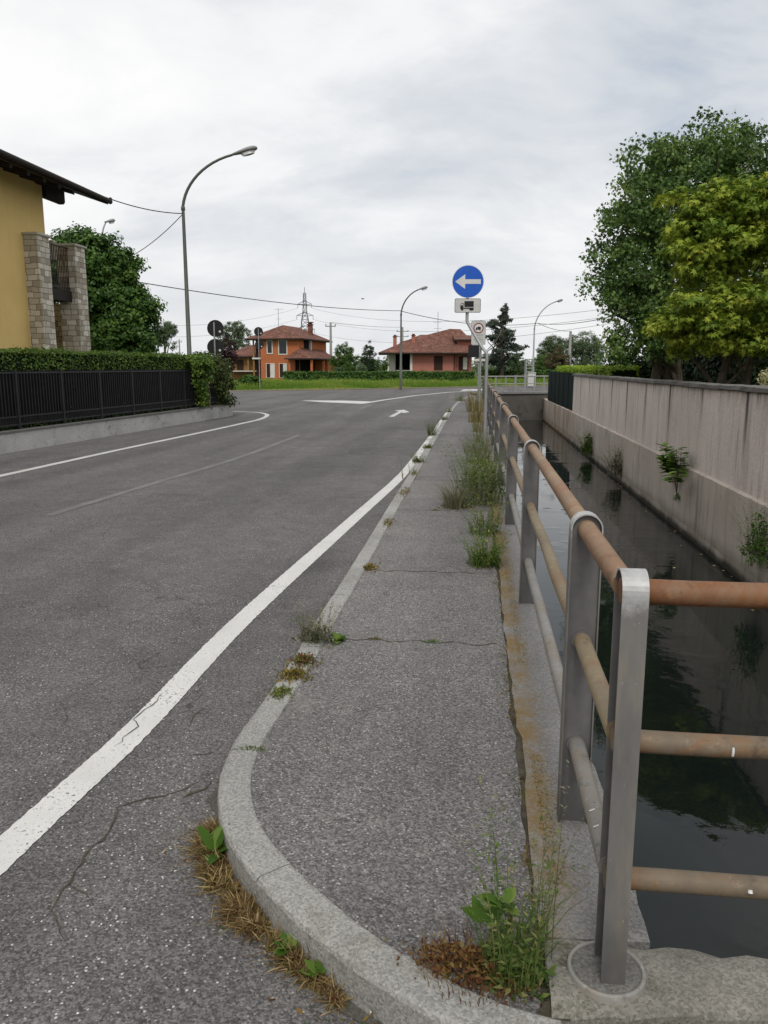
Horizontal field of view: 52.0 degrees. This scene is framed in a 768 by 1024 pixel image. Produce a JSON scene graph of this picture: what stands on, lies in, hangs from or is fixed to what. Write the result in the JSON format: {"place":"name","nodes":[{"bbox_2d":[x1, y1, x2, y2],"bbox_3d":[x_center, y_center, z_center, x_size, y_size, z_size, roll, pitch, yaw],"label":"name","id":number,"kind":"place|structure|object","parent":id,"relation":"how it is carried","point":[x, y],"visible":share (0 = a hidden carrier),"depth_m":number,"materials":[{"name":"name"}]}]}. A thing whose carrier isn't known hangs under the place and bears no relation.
{"place":"outdoors","nodes":[
{"label":"outdoors","id":0,"kind":"place"},
{"bbox_2d":[0,386,547,1023],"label":"road","id":1,"kind":"structure","parent":0,"point":[154,582],"depth_m":4.61,"materials":[{"name":"asphalt"}]},
{"bbox_2d":[0,369,232,453],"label":"garden fence","id":2,"kind":"object","parent":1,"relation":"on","point":[27,396],"visible":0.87,"depth_m":18.52,"materials":[{"name":"metal"}]},
{"bbox_2d":[185,351,216,409],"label":"ivy","id":3,"kind":"object","parent":2,"relation":"attached to","point":[201,367],"visible":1,"depth_m":24.10,"materials":[{"name":"green plant"}]},
{"bbox_2d":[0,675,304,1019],"bbox_3d":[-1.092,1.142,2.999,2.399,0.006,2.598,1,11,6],"label":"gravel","id":4,"kind":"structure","parent":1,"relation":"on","point":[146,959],"depth_m":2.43,"materials":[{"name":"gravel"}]},
{"bbox_2d":[229,385,547,390],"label":"verge kerb","id":5,"kind":"structure","parent":1,"relation":"on","point":[373,388],"depth_m":57.82,"materials":[{"name":"concrete"}]},
{"bbox_2d":[524,359,533,386],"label":"lattice mast","id":6,"kind":"object","parent":1,"relation":"on","point":[526,368],"visible":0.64,"depth_m":64.69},
{"bbox_2d":[228,367,534,381],"bbox_3d":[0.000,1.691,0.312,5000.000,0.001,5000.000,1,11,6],"label":"ground","id":7,"kind":"structure","parent":0,"point":[476,374],"depth_m":170.17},
{"bbox_2d":[0,149,112,353],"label":"yellow house","id":8,"kind":"structure","parent":7,"relation":"on","point":[32,315],"depth_m":21.63,"materials":[{"name":"paint"}]},
{"bbox_2d":[47,221,167,354],"bbox_3d":[-10.802,-7.361,30.042,5.456,7.057,4.118,4,11,19],"label":"laurel tree","id":9,"kind":"object","parent":7,"relation":"on","point":[124,307],"visible":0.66,"depth_m":29.00,"materials":[{"name":"green plant"}]},
{"bbox_2d":[102,219,114,235],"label":"street lamp","id":10,"kind":"object","parent":7,"relation":"on","point":[111,221],"visible":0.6,"depth_m":43.12,"materials":[{"name":"grey metal"}]},
{"bbox_2d":[151,321,178,356],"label":"tree","id":11,"kind":"object","parent":7,"relation":"on","point":[170,331],"visible":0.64,"depth_m":146.28,"materials":[{"name":"green plant"}]},
{"bbox_2d":[190,350,239,406],"bbox_3d":[-5.945,-4.271,26.408,2.062,2.251,1.993,6,12,31],"label":"laurel bush","id":12,"kind":"object","parent":7,"relation":"on","point":[226,384],"visible":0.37,"depth_m":26.00,"materials":[{"name":"green plant"}]},
{"bbox_2d":[207,320,223,355],"bbox_3d":[-6.174,-5.312,29.027,0.636,3.439,0.076,0,10,0],"label":"road sign","id":13,"kind":"object","parent":7,"relation":"on","point":[215,328],"visible":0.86,"depth_m":28.84,"materials":[{"name":"metal"}]},
{"bbox_2d":[181,146,257,354],"bbox_3d":[-5.647,-7.939,27.480,2.714,9.067,0.360,0,10,-2],"label":"street lamp","id":14,"kind":"object","parent":7,"relation":"on","point":[248,151],"visible":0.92,"depth_m":27.18,"materials":[{"name":"metal"}]},
{"bbox_2d":[107,197,182,213],"bbox_3d":[-7.997,-9.761,24.709,0.030,0.286,5.331,5,11,24],"label":"overhead cable","id":15,"kind":"object","parent":14,"relation":"attached to","point":[146,209],"visible":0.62,"depth_m":25.42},
{"bbox_2d":[134,215,181,254],"bbox_3d":[-8.159,-9.989,28.407,3.552,1.034,0.027,10,15,44],"label":"overhead cable","id":16,"kind":"object","parent":14,"relation":"attached to","point":[159,236],"visible":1,"depth_m":28.29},
{"bbox_2d":[219,336,238,374],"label":"plum tree","id":17,"kind":"object","parent":7,"relation":"on","point":[227,353],"visible":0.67,"depth_m":86.06,"materials":[{"name":"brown plant"}]},
{"bbox_2d":[216,321,252,351],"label":"distant tree","id":18,"kind":"object","parent":7,"relation":"on","point":[239,333],"visible":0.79,"depth_m":131.16,"materials":[{"name":"green plant"}]},
{"bbox_2d":[237,374,262,384],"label":"weed bush","id":19,"kind":"object","parent":7,"relation":"on","point":[246,378],"visible":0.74,"depth_m":57.88,"materials":[{"name":"green plant"}]},
{"bbox_2d":[254,327,263,385],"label":"road sign","id":20,"kind":"object","parent":7,"relation":"on","point":[258,332],"visible":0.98,"depth_m":55.77,"materials":[{"name":"metal"}]},
{"bbox_2d":[158,814,375,1023],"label":"dry grass","id":21,"kind":"structure","parent":7,"relation":"on","point":[240,909],"depth_m":2.38,"materials":[{"name":"plant"}]},
{"bbox_2d":[231,315,336,379],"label":"orange house","id":22,"kind":"structure","parent":7,"relation":"on","point":[288,348],"depth_m":97.99,"materials":[{"name":"paint"}]},
{"bbox_2d":[237,360,243,369],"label":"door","id":23,"kind":"structure","parent":22,"relation":"in","point":[240,366],"depth_m":101.73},
{"bbox_2d":[266,340,272,353],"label":"window","id":24,"kind":"structure","parent":22,"relation":"in","point":[269,343],"depth_m":97.42,"materials":[{"name":"white paint"}]},
{"bbox_2d":[266,363,274,377],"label":"window","id":25,"kind":"structure","parent":22,"relation":"in","point":[270,367],"depth_m":97.90,"materials":[{"name":"white paint"}]},
{"bbox_2d":[278,340,287,354],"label":"window","id":26,"kind":"structure","parent":22,"relation":"in","point":[282,344],"depth_m":97.09,"materials":[{"name":"white paint"}]},
{"bbox_2d":[279,363,286,377],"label":"window","id":27,"kind":"structure","parent":22,"relation":"in","point":[282,366],"depth_m":97.54,"materials":[{"name":"white paint"}]},
{"bbox_2d":[297,287,314,332],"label":"pylon","id":28,"kind":"object","parent":7,"relation":"on","point":[303,312],"visible":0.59,"depth_m":320.14,"materials":[{"name":"metal"}]},
{"bbox_2d":[313,318,597,331],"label":"overhead cable","id":29,"kind":"object","parent":28,"relation":"attached to","point":[467,330],"visible":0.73,"depth_m":221.09,"materials":[{"name":"metal"}]},
{"bbox_2d":[316,309,601,321],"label":"overhead cable","id":30,"kind":"object","parent":28,"relation":"attached to","point":[474,320],"visible":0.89,"depth_m":214.59,"materials":[{"name":"metal"}]},
{"bbox_2d":[315,321,623,342],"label":"overhead cable","id":31,"kind":"object","parent":28,"relation":"attached to","point":[515,336],"visible":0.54,"depth_m":173.14,"materials":[{"name":"metal"}]},
{"bbox_2d":[325,322,335,355],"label":"utility pole","id":32,"kind":"object","parent":7,"relation":"on","point":[330,326],"visible":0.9,"depth_m":105.34,"materials":[{"name":"concrete"}]},
{"bbox_2d":[329,341,358,370],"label":"round tree","id":33,"kind":"object","parent":7,"relation":"on","point":[347,356],"visible":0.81,"depth_m":86.02,"materials":[{"name":"green plant"}]},
{"bbox_2d":[342,362,356,370],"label":"garden bush","id":34,"kind":"object","parent":7,"relation":"on","point":[352,367],"visible":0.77,"depth_m":82.53,"materials":[{"name":"green plant"}]},
{"bbox_2d":[356,363,367,371],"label":"garden bush","id":35,"kind":"object","parent":7,"relation":"on","point":[361,366],"visible":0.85,"depth_m":82.35,"materials":[{"name":"green plant"}]},
{"bbox_2d":[359,340,380,371],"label":"conifer tree","id":36,"kind":"object","parent":7,"relation":"on","point":[368,362],"visible":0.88,"depth_m":87.97,"materials":[{"name":"green plant"}]},
{"bbox_2d":[282,370,474,381],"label":"hedge","id":37,"kind":"object","parent":7,"relation":"on","point":[389,375],"visible":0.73,"depth_m":73.93,"materials":[{"name":"green plant"}]},
{"bbox_2d":[373,357,389,370],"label":"garden bush","id":38,"kind":"object","parent":7,"relation":"on","point":[384,366],"visible":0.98,"depth_m":82.42,"materials":[{"name":"green plant"}]},
{"bbox_2d":[225,376,547,389],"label":"verge grass","id":39,"kind":"structure","parent":7,"relation":"on","point":[285,384],"depth_m":62.66,"materials":[{"name":"plant"}]},
{"bbox_2d":[217,395,560,1023],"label":"kerb","id":40,"kind":"structure","parent":7,"relation":"on","point":[361,961],"depth_m":2.29,"materials":[{"name":"concrete"}]},
{"bbox_2d":[235,744,266,751],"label":"joint weed","id":41,"kind":"object","parent":40,"relation":"on","point":[261,746],"visible":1,"depth_m":3.25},
{"bbox_2d":[263,683,292,704],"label":"kerb moss","id":42,"kind":"object","parent":40,"relation":"on","point":[281,691],"visible":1,"depth_m":3.80,"materials":[{"name":"plant"}]},
{"bbox_2d":[265,663,318,684],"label":"kerb moss","id":43,"kind":"object","parent":40,"relation":"on","point":[295,673],"visible":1,"depth_m":4.00,"materials":[{"name":"plant"}]},
{"bbox_2d":[283,650,323,671],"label":"kerb moss","id":44,"kind":"object","parent":40,"relation":"on","point":[304,658],"visible":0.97,"depth_m":4.19,"materials":[{"name":"plant"}]},
{"bbox_2d":[278,589,346,651],"bbox_3d":[-0.383,0.612,4.517,0.401,0.334,0.435,1,11,6],"label":"kerb weed","id":45,"kind":"object","parent":40,"relation":"on","point":[319,630],"visible":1,"depth_m":4.51,"materials":[{"name":"plant"}]},
{"bbox_2d":[370,516,395,533],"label":"kerb moss","id":46,"kind":"object","parent":40,"relation":"on","point":[387,523],"visible":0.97,"depth_m":7.92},
{"bbox_2d":[393,487,410,497],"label":"kerb moss","id":47,"kind":"object","parent":40,"relation":"on","point":[407,491],"visible":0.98,"depth_m":9.84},
{"bbox_2d":[398,456,424,478],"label":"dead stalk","id":48,"kind":"object","parent":40,"relation":"on","point":[409,469],"visible":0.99,"depth_m":11.48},
{"bbox_2d":[408,453,425,464],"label":"kerb weed","id":49,"kind":"object","parent":40,"relation":"on","point":[416,460],"visible":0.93,"depth_m":12.94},
{"bbox_2d":[424,417,441,436],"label":"kerb weed","id":50,"kind":"object","parent":40,"relation":"on","point":[432,433],"visible":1,"depth_m":18.05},
{"bbox_2d":[453,392,467,400],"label":"kerb weed","id":51,"kind":"object","parent":40,"relation":"on","point":[458,398],"visible":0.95,"depth_m":35.95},
{"bbox_2d":[399,286,427,389],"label":"street lamp","id":52,"kind":"object","parent":7,"relation":"on","point":[400,367],"visible":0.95,"depth_m":56.16,"materials":[{"name":"metal"}]},
{"bbox_2d":[141,282,398,310],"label":"overhead cable","id":53,"kind":"object","parent":52,"relation":"attached to","point":[267,301],"visible":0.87,"depth_m":41.09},
{"bbox_2d":[402,311,536,324],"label":"overhead cable","id":54,"kind":"object","parent":52,"relation":"attached to","point":[457,322],"visible":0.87,"depth_m":59.41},
{"bbox_2d":[225,352,630,371],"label":"wood","id":55,"kind":"object","parent":7,"relation":"on","point":[475,367],"visible":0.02,"depth_m":245.82,"materials":[{"name":"green plant"}]},
{"bbox_2d":[378,328,479,371],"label":"pink house","id":56,"kind":"structure","parent":7,"relation":"on","point":[444,350],"depth_m":98.62,"materials":[{"name":"paint"}]},
{"bbox_2d":[434,356,442,369],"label":"window","id":57,"kind":"structure","parent":56,"relation":"in","point":[438,360],"depth_m":98.23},
{"bbox_2d":[459,356,467,369],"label":"window","id":58,"kind":"structure","parent":56,"relation":"in","point":[463,360],"depth_m":98.74,"materials":[{"name":"white paint"}]},
{"bbox_2d":[474,303,529,378],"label":"cedar tree","id":59,"kind":"object","parent":7,"relation":"on","point":[502,338],"visible":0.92,"depth_m":79.77,"materials":[{"name":"green plant"}]},
{"bbox_2d":[476,369,557,379],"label":"hedge","id":60,"kind":"object","parent":7,"relation":"on","point":[511,372],"visible":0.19,"depth_m":83.85,"materials":[{"name":"green plant"}]},
{"bbox_2d":[508,354,530,377],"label":"shrub","id":61,"kind":"object","parent":7,"relation":"on","point":[516,363],"visible":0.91,"depth_m":78.44,"materials":[{"name":"green plant"}]},
{"bbox_2d":[530,354,553,369],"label":"willow tree","id":62,"kind":"object","parent":7,"relation":"on","point":[539,363],"visible":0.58,"depth_m":93.60,"materials":[{"name":"green plant"}]},
{"bbox_2d":[532,299,562,370],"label":"street lamp","id":63,"kind":"object","parent":7,"relation":"on","point":[559,300],"visible":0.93,"depth_m":68.18,"materials":[{"name":"grey metal"}]},
{"bbox_2d":[535,333,568,366],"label":"poplar tree","id":64,"kind":"object","parent":7,"relation":"on","point":[548,345],"visible":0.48,"depth_m":180.23,"materials":[{"name":"green plant"}]},
{"bbox_2d":[543,346,571,369],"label":"copper tree","id":65,"kind":"object","parent":7,"relation":"on","point":[555,357],"visible":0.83,"depth_m":90.02,"materials":[{"name":"brown plant"}]},
{"bbox_2d":[568,331,571,364],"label":"utility pole","id":66,"kind":"object","parent":7,"relation":"on","point":[570,342],"visible":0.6,"depth_m":89.92,"materials":[{"name":"concrete"}]},
{"bbox_2d":[561,330,605,365],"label":"poplar tree","id":67,"kind":"object","parent":7,"relation":"on","point":[579,347],"visible":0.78,"depth_m":184.34,"materials":[{"name":"green plant"}]},
{"bbox_2d":[555,364,641,377],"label":"hedge","id":68,"kind":"object","parent":7,"relation":"on","point":[594,369],"visible":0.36,"depth_m":27.71,"materials":[{"name":"green plant"}]},
{"bbox_2d":[600,339,663,379],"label":"evergreen bush","id":69,"kind":"object","parent":7,"relation":"on","point":[645,370],"visible":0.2,"depth_m":26.67,"materials":[{"name":"green plant"}]},
{"bbox_2d":[574,106,767,380],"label":"maple tree","id":70,"kind":"object","parent":7,"relation":"on","point":[640,293],"visible":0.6,"depth_m":22.77,"materials":[{"name":"green plant"}]},
{"bbox_2d":[640,171,767,384],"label":"japanese maple","id":71,"kind":"object","parent":7,"relation":"on","point":[716,233],"visible":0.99,"depth_m":14.25,"materials":[{"name":"green plant"}]},
{"bbox_2d":[682,345,767,384],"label":"hedge","id":72,"kind":"object","parent":7,"relation":"on","point":[691,371],"visible":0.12,"depth_m":24.72,"materials":[{"name":"green plant"}]},
{"bbox_2d":[756,367,767,385],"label":"variegated bush","id":73,"kind":"object","parent":7,"relation":"on","point":[764,379],"visible":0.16,"depth_m":12.79,"materials":[{"name":"beige plant"}]},
{"bbox_2d":[0,0,767,366],"label":"sky","id":74,"kind":"structure","parent":0,"point":[402,145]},
{"bbox_2d":[251,395,540,1013],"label":"pavement","id":75,"kind":"structure","parent":0,"point":[375,761],"depth_m":3.27,"materials":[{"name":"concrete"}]},
{"bbox_2d":[362,562,380,571],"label":"kerb moss","id":76,"kind":"object","parent":75,"relation":"on","point":[369,566],"visible":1,"depth_m":6.17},
{"bbox_2d":[432,475,477,509],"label":"grass tuft","id":77,"kind":"object","parent":75,"relation":"on","point":[455,501],"visible":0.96,"depth_m":8.75,"materials":[{"name":"plant"}]},
{"bbox_2d":[372,912,548,1006],"bbox_3d":[0.221,1.163,2.063,0.574,0.127,0.345,1,11,6],"label":"moss clump","id":78,"kind":"object","parent":75,"relation":"on","point":[467,954],"visible":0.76,"depth_m":2.05,"materials":[{"name":"plant"}]},
{"bbox_2d":[452,265,487,444],"bbox_3d":[1.697,-2.938,15.272,0.755,3.568,0.277,5,12,26],"label":"road sign","id":79,"kind":"object","parent":75,"relation":"on","point":[467,282],"visible":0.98,"depth_m":15.07,"materials":[{"name":"metal"}]},
{"bbox_2d":[448,442,497,484],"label":"weed bush","id":80,"kind":"object","parent":75,"relation":"on","point":[474,463],"visible":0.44,"depth_m":10.54,"materials":[{"name":"plant"}]},
{"bbox_2d":[450,425,497,466],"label":"weed bush","id":81,"kind":"object","parent":75,"relation":"on","point":[481,451],"visible":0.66,"depth_m":12.82,"materials":[{"name":"plant"}]},
{"bbox_2d":[457,430,493,451],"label":"weed bush","id":82,"kind":"object","parent":75,"relation":"on","point":[483,442],"visible":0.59,"depth_m":14.48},
{"bbox_2d":[464,388,487,422],"bbox_3d":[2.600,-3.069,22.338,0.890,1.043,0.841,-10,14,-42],"label":"reed grass","id":83,"kind":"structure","parent":75,"relation":"on","point":[474,415],"depth_m":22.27,"materials":[{"name":"plant"}]},
{"bbox_2d":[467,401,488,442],"bbox_3d":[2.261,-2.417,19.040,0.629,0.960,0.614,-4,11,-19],"label":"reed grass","id":84,"kind":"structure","parent":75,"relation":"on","point":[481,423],"depth_m":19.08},
{"bbox_2d":[471,320,485,411],"bbox_3d":[2.681,-4.016,22.749,0.409,2.971,0.242,-1,10,-4],"label":"road sign","id":85,"kind":"object","parent":75,"relation":"on","point":[479,328],"visible":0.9,"depth_m":22.46,"materials":[{"name":"metal"}]},
{"bbox_2d":[468,345,488,397],"bbox_3d":[4.684,-6.951,39.348,1.017,2.712,0.151,0,10,0],"label":"road sign","id":86,"kind":"object","parent":75,"relation":"on","point":[473,350],"visible":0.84,"depth_m":39.11,"materials":[{"name":"grey metal"}]},
{"bbox_2d":[435,418,531,507],"bbox_3d":[1.099,-0.575,9.015,1.132,0.979,1.285,1,11,6],"label":"weed bush","id":87,"kind":"object","parent":75,"relation":"on","point":[488,488],"visible":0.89,"depth_m":8.96,"materials":[{"name":"plant"}]},
{"bbox_2d":[457,487,511,536],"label":"leafy weed","id":88,"kind":"object","parent":75,"relation":"on","point":[481,519],"visible":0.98,"depth_m":7.40,"materials":[{"name":"plant"}]},
{"bbox_2d":[452,504,517,573],"bbox_3d":[0.810,0.191,6.255,0.543,0.558,0.635,1,11,6],"label":"weed","id":89,"kind":"object","parent":75,"relation":"on","point":[488,558],"visible":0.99,"depth_m":6.24,"materials":[{"name":"plant"}]},
{"bbox_2d":[485,452,543,956],"bbox_3d":[1.324,-0.257,9.925,0.185,0.081,16.015,1,11,6],"label":"joint moss","id":90,"kind":"object","parent":75,"relation":"on","point":[528,859],"visible":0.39,"depth_m":3.05,"materials":[{"name":"plant"}]},
{"bbox_2d":[434,746,598,1017],"bbox_3d":[0.327,0.930,2.038,0.412,0.624,0.480,-10,14,-43],"label":"tall weed","id":91,"kind":"object","parent":75,"relation":"on","point":[493,910],"visible":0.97,"depth_m":2.02,"materials":[{"name":"plant"}]},
{"bbox_2d":[481,415,570,1020],"bbox_3d":[2.796,-2.563,22.487,0.160,0.001,42.100,1,11,6],"label":"pavement gap","id":92,"kind":"object","parent":75,"relation":"in","point":[544,1009],"visible":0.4,"depth_m":2.98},
{"bbox_2d":[506,420,767,958],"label":"canal water","id":93,"kind":"structure","parent":0,"point":[706,814],"depth_m":7.09,"materials":[{"name":"black liquid"}]},
{"bbox_2d":[551,457,753,742],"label":"fallen leaves","id":94,"kind":"object","parent":93,"relation":"on","point":[673,567],"visible":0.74,"depth_m":12.40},
{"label":"canal bed","id":95,"kind":"structure","parent":0,"visible":0},
{"bbox_2d":[470,391,547,420],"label":"bridge wall","id":96,"kind":"structure","parent":95,"relation":"on","point":[525,405],"depth_m":44.40,"materials":[{"name":"concrete"}]},
{"bbox_2d":[481,375,547,391],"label":"bridge railing","id":97,"kind":"object","parent":96,"relation":"on","point":[524,383],"visible":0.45,"depth_m":44.16,"materials":[{"name":"metal"}]},
{"bbox_2d":[481,395,649,949],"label":"canal bank wall","id":98,"kind":"structure","parent":95,"relation":"on","point":[538,713],"depth_m":3.09,"materials":[{"name":"concrete"}]},
{"bbox_2d":[488,439,589,885],"bbox_3d":[1.831,-0.849,13.137,0.148,0.016,22.004,1,11,6],"label":"coping moss","id":99,"kind":"object","parent":98,"relation":"on","point":[537,755],"visible":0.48,"depth_m":2.90,"materials":[{"name":"plant"}]},
{"bbox_2d":[482,375,767,1004],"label":"guard railing","id":100,"kind":"object","parent":98,"relation":"on","point":[606,967],"visible":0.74,"depth_m":1.99,"materials":[{"name":"metal"}]},
{"bbox_2d":[543,373,767,582],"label":"retaining wall","id":101,"kind":"structure","parent":95,"relation":"on","point":[719,431],"depth_m":14.05,"materials":[{"name":"concrete"}]},
{"bbox_2d":[548,371,574,409],"bbox_3d":[8.216,-5.785,36.911,0.051,1.525,10.790,1,11,6],"label":"sheet fence","id":102,"kind":"object","parent":101,"relation":"on","point":[560,388],"visible":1,"depth_m":35.96,"materials":[{"name":"metal"}]},
{"bbox_2d":[569,426,593,455],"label":"wall plant","id":103,"kind":"object","parent":101,"relation":"attached to","point":[587,446],"visible":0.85,"depth_m":25.78,"materials":[{"name":"green plant"}]},
{"bbox_2d":[592,441,622,476],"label":"wall plant","id":104,"kind":"object","parent":101,"relation":"attached to","point":[617,465],"visible":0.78,"depth_m":20.53,"materials":[{"name":"green plant"}]},
{"bbox_2d":[656,442,689,500],"bbox_3d":[5.253,-0.674,14.320,0.589,1.065,1.951,2,11,11],"label":"wall sapling","id":105,"kind":"object","parent":101,"relation":"attached to","point":[669,462],"visible":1,"depth_m":14.34,"materials":[{"name":"green plant"}]},
{"bbox_2d":[707,484,767,570],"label":"wall creeper","id":106,"kind":"object","parent":101,"relation":"attached to","point":[756,547],"depth_m":10.28,"materials":[{"name":"green plant"}]},
{"bbox_2d":[544,938,767,1023],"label":"concrete beam","id":107,"kind":"structure","parent":95,"relation":"on","point":[685,986],"depth_m":1.97,"materials":[{"name":"concrete"}]},
{"label":"garden lawn","id":108,"kind":"structure","parent":0,"visible":0},
{"bbox_2d":[0,345,204,430],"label":"hedge","id":109,"kind":"object","parent":108,"relation":"on","point":[26,359],"visible":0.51,"depth_m":18.54,"materials":[{"name":"green plant"}]},
{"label":"bridge pavement","id":110,"kind":"structure","parent":0,"visible":0},
{"bbox_2d":[527,372,535,385],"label":"cabinet","id":111,"kind":"object","parent":110,"relation":"on","point":[530,379],"visible":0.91,"depth_m":62.92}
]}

